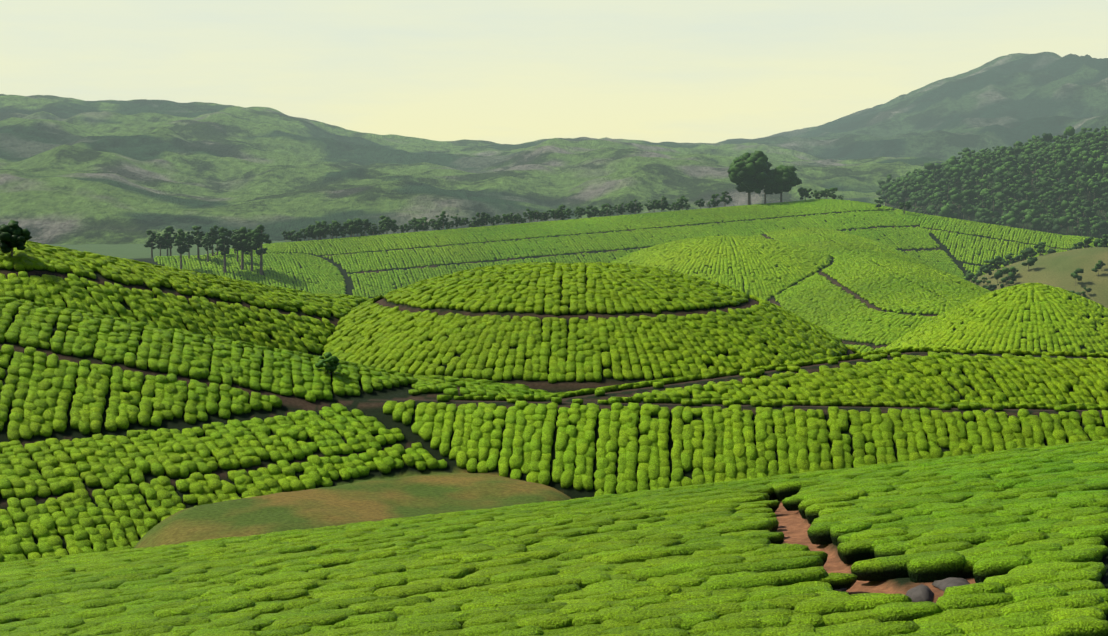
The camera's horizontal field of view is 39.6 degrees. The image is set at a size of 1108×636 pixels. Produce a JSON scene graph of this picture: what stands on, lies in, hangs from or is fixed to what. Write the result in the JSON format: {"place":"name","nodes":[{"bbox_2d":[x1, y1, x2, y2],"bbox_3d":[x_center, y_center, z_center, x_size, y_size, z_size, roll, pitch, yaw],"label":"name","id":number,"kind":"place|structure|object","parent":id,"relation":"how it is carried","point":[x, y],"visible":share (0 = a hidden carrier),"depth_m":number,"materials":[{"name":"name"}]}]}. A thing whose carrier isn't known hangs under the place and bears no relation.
{"place":"outdoors","nodes":[
{"label":"outdoors","id":0,"kind":"place"},
{"bbox_2d":[0,94,1039,244],"bbox_3d":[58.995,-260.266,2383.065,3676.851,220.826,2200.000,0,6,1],"label":"hills","id":1,"kind":"structure","parent":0,"point":[73,171],"depth_m":1920.02,"materials":[{"name":"green plant"}]},
{"bbox_2d":[0,154,1107,602],"bbox_3d":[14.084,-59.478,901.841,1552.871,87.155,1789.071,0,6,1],"label":"ground","id":2,"kind":"structure","parent":0,"point":[402,492],"depth_m":180.65,"materials":[{"name":"soil"}]},
{"bbox_2d":[144,224,271,274],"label":"trees","id":3,"kind":"object","parent":2,"relation":"on","point":[249,240],"depth_m":656.32,"materials":[{"name":"green plant"}]},
{"bbox_2d":[0,241,1107,561],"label":"tea bushes","id":4,"kind":"object","parent":2,"relation":"on","point":[372,345],"visible":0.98,"depth_m":190.44,"materials":[{"name":"green plant"}]},
{"bbox_2d":[0,438,1107,635],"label":"tea bushes","id":5,"kind":"object","parent":2,"relation":"on","point":[1019,536],"visible":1,"depth_m":81.63,"materials":[{"name":"green plant"}]},
{"bbox_2d":[0,197,1107,371],"bbox_3d":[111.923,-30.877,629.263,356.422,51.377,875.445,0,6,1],"label":"bushes","id":6,"kind":"object","parent":2,"relation":"on","point":[13,234],"depth_m":613.66,"materials":[{"name":"green plant"}]},
{"bbox_2d":[281,187,843,241],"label":"tree line","id":7,"kind":"object","parent":2,"relation":"on","point":[384,225],"depth_m":756.19,"materials":[{"name":"green plant"}]},
{"bbox_2d":[154,199,1107,297],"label":"tea bushes","id":8,"kind":"object","parent":2,"relation":"on","point":[802,229],"visible":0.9,"depth_m":714.62,"materials":[{"name":"green plant"}]},
{"bbox_2d":[727,150,824,204],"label":"ridge trees","id":9,"kind":"object","parent":2,"relation":"on","point":[751,172],"depth_m":784.11,"materials":[{"name":"green plant"}]},
{"bbox_2d":[612,236,1107,353],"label":"tea bushes","id":10,"kind":"object","parent":2,"relation":"on","point":[894,282],"visible":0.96,"depth_m":444.13,"materials":[{"name":"green plant"}]},
{"bbox_2d":[835,577,969,601],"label":"rocks","id":11,"kind":"object","parent":2,"relation":"on","point":[921,593],"visible":0.23,"depth_m":69.01,"materials":[{"name":"grey stone"}]},
{"bbox_2d":[0,0,1107,144],"label":"sky","id":12,"kind":"structure","parent":0,"point":[513,72],"materials":[{"name":"beige"}]},
{"bbox_2d":[718,52,1107,160],"bbox_3d":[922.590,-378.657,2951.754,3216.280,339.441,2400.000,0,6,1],"label":"mountain peak","id":13,"kind":"structure","parent":0,"point":[1009,100],"depth_m":2995.88,"materials":[{"name":"green plant"}]},
{"bbox_2d":[876,126,1107,238],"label":"forest hill","id":14,"kind":"structure","parent":0,"point":[996,171],"depth_m":1025.82,"materials":[{"name":"green plant"}]}
]}

